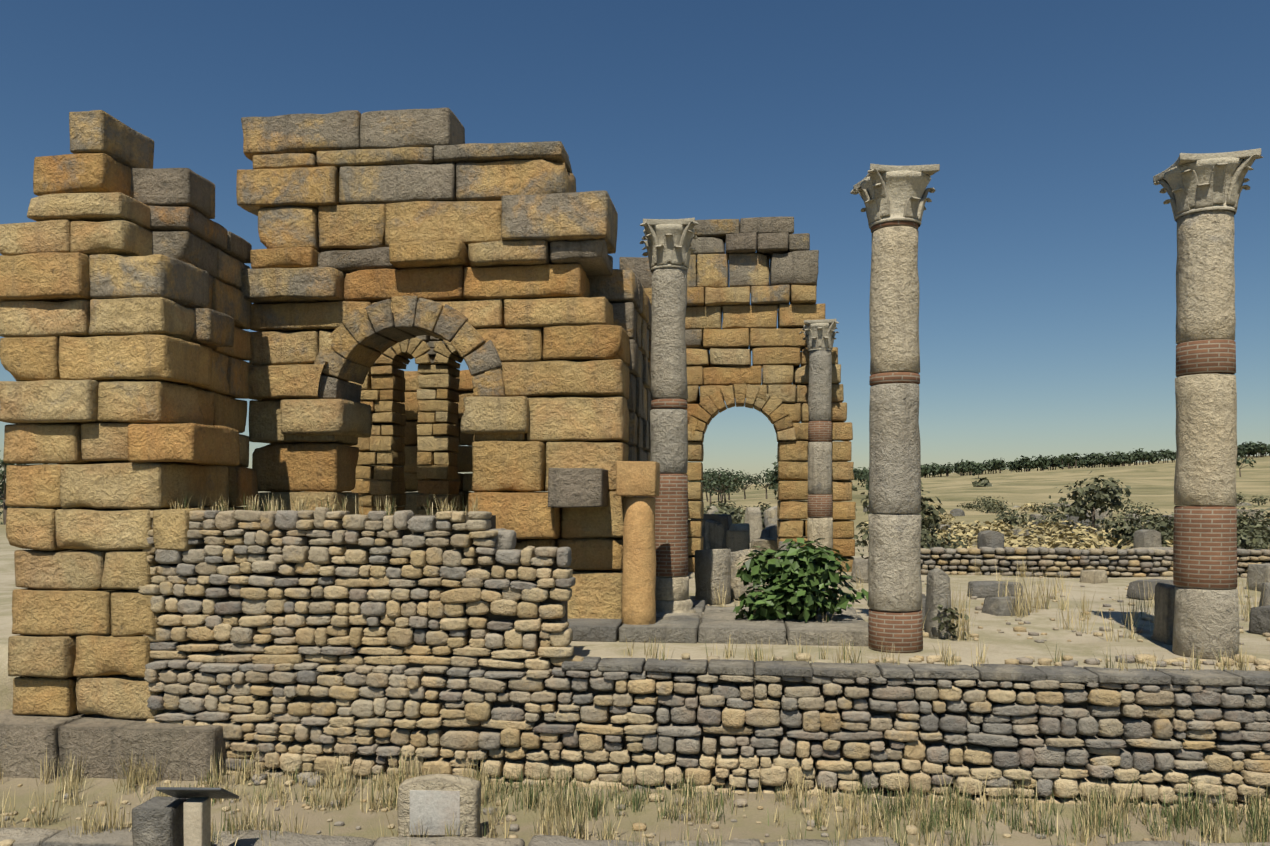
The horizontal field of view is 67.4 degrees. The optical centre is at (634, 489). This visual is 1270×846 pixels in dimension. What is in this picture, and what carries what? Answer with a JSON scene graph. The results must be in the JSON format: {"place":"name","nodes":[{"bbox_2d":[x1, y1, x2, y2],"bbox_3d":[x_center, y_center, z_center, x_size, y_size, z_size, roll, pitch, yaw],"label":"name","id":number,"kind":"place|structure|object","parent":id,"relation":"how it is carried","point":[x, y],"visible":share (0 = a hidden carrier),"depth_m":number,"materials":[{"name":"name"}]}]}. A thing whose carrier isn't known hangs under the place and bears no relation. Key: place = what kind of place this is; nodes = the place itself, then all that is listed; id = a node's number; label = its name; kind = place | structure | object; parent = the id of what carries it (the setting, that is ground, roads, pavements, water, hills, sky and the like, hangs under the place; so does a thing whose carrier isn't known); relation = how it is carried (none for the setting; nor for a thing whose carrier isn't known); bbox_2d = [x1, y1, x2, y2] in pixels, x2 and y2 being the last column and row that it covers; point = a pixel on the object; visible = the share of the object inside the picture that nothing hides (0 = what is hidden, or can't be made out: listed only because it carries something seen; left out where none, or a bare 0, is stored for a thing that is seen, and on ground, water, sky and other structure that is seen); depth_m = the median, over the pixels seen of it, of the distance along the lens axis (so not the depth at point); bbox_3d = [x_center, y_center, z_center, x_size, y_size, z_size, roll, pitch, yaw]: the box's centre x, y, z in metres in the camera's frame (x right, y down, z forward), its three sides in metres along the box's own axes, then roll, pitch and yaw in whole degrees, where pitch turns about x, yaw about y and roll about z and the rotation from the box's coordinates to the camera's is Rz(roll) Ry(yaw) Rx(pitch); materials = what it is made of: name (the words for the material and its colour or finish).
{"place":"outdoors","nodes":[
{"label":"outdoors","id":0,"kind":"place"},
{"bbox_2d":[0,456,1269,845],"bbox_3d":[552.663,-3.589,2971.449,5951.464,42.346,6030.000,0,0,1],"label":"terrain","id":1,"kind":"structure","parent":0,"point":[1150,482],"depth_m":11.70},
{"bbox_2d":[132,796,189,845],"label":"stone block","id":2,"kind":"object","parent":1,"relation":"on","point":[157,820],"visible":0.83,"depth_m":8.42,"materials":[{"name":"grey stone"}]},
{"bbox_2d":[183,797,210,845],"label":"sign post","id":3,"kind":"object","parent":1,"relation":"on","point":[197,820],"visible":0.98,"depth_m":8.42,"materials":[{"name":"beige stone"}]},
{"bbox_2d":[156,787,238,798],"bbox_3d":[-3.910,2.712,8.527,0.580,0.208,0.363,0,0,1],"label":"sign plate","id":4,"kind":"object","parent":3,"relation":"on","point":[190,792],"visible":0.92,"depth_m":8.45,"materials":[{"name":"grey metal"}]},
{"bbox_2d":[0,107,855,780],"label":"stone block walls","id":5,"kind":"structure","parent":1,"relation":"on","point":[430,241],"depth_m":13.50,"materials":[{"name":"brown stone"}]},
{"bbox_2d":[397,774,480,836],"bbox_3d":[-1.948,3.187,9.494,0.803,0.673,0.243,0,0,1],"label":"marker stone","id":6,"kind":"object","parent":1,"relation":"on","point":[469,789],"visible":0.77,"depth_m":9.39,"materials":[{"name":"beige stone"}]},
{"bbox_2d":[410,790,459,835],"bbox_3d":[-1.971,3.179,9.381,0.500,0.440,0.020,0,0,1],"label":"plaque","id":7,"kind":"object","parent":6,"relation":"attached to","point":[432,811],"visible":0.9,"depth_m":9.37,"materials":[{"name":"white stone"}]},
{"bbox_2d":[0,493,1269,845],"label":"grass","id":8,"kind":"structure","parent":1,"relation":"on","point":[560,803],"depth_m":10.13,"materials":[{"name":"beige plant"}]},
{"bbox_2d":[0,825,1269,845],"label":"kerbs","id":9,"kind":"structure","parent":1,"relation":"on","point":[22,836],"depth_m":8.99,"materials":[{"name":"stone"}]},
{"bbox_2d":[0,545,1269,845],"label":"pebbles","id":10,"kind":"object","parent":1,"relation":"on","point":[1070,661],"visible":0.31,"depth_m":10.92,"materials":[{"name":"grey stone"}]},
{"bbox_2d":[0,441,1269,523],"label":"olive trees","id":11,"kind":"object","parent":1,"relation":"on","point":[726,480],"visible":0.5,"depth_m":422.53,"materials":[{"name":"green plant"}]},
{"bbox_2d":[127,515,1269,802],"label":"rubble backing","id":12,"kind":"object","parent":1,"relation":"on","point":[565,617],"visible":0.08,"depth_m":11.21,"materials":[{"name":"brown stone"}]},
{"bbox_2d":[138,507,1269,811],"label":"rubble stones","id":13,"kind":"object","parent":12,"relation":"on","point":[234,687],"visible":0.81,"depth_m":10.99,"materials":[{"name":"grey stone"}]},
{"bbox_2d":[562,656,1269,685],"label":"cap slabs","id":14,"kind":"structure","parent":12,"relation":"on","point":[1085,674],"depth_m":10.50,"materials":[{"name":"grey stone"}]},
{"bbox_2d":[733,538,867,621],"bbox_3d":[2.382,1.310,13.629,2.015,1.243,1.458,0,0,1],"label":"fig shrub","id":15,"kind":"object","parent":1,"relation":"on","point":[800,579],"visible":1,"depth_m":13.30,"materials":[{"name":"green plant"}]},
{"bbox_2d":[568,502,1269,645],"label":"stone blocks","id":16,"kind":"object","parent":1,"relation":"on","point":[723,625],"visible":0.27,"depth_m":13.16,"materials":[{"name":"grey stone"}]},
{"bbox_2d":[616,461,659,624],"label":"pillar","id":17,"kind":"structure","parent":16,"relation":"on","point":[637,478],"depth_m":12.91,"materials":[{"name":"stone"}]},
{"bbox_2d":[650,220,1239,658],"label":"column","id":18,"kind":"structure","parent":1,"relation":"on","point":[1207,620],"depth_m":11.86,"materials":[{"name":"grey stone"}]},
{"bbox_2d":[655,209,1236,612],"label":"drums","id":19,"kind":"object","parent":1,"relation":"on","point":[1206,439],"visible":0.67,"depth_m":11.53,"materials":[{"name":"grey stone"}]},
{"bbox_2d":[639,148,1263,351],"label":"capitals","id":20,"kind":"object","parent":19,"relation":"on","point":[1192,182],"visible":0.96,"depth_m":11.78,"materials":[{"name":"stone"}]},
{"bbox_2d":[704,471,1269,638],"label":"scrub","id":21,"kind":"object","parent":1,"relation":"on","point":[1251,534],"visible":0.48,"depth_m":36.31,"materials":[{"name":"green plant"}]},
{"bbox_2d":[726,503,1268,583],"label":"stone blocks","id":22,"kind":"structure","parent":1,"relation":"on","point":[737,537],"depth_m":26.60,"materials":[{"name":"grey stone"}]},
{"bbox_2d":[863,501,1269,549],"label":"bushes","id":23,"kind":"object","parent":1,"relation":"on","point":[1070,540],"visible":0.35,"depth_m":32.31,"materials":[{"name":"beige plant"}]},
{"bbox_2d":[0,450,1269,620],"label":"distant trees","id":24,"kind":"object","parent":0,"point":[3,497],"visible":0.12,"depth_m":160.67,"materials":[{"name":"green plant"}]},
{"bbox_2d":[0,0,1269,492],"label":"sky","id":25,"kind":"structure","parent":0,"point":[1047,238],"materials":[{"name":"blue"}]}
]}

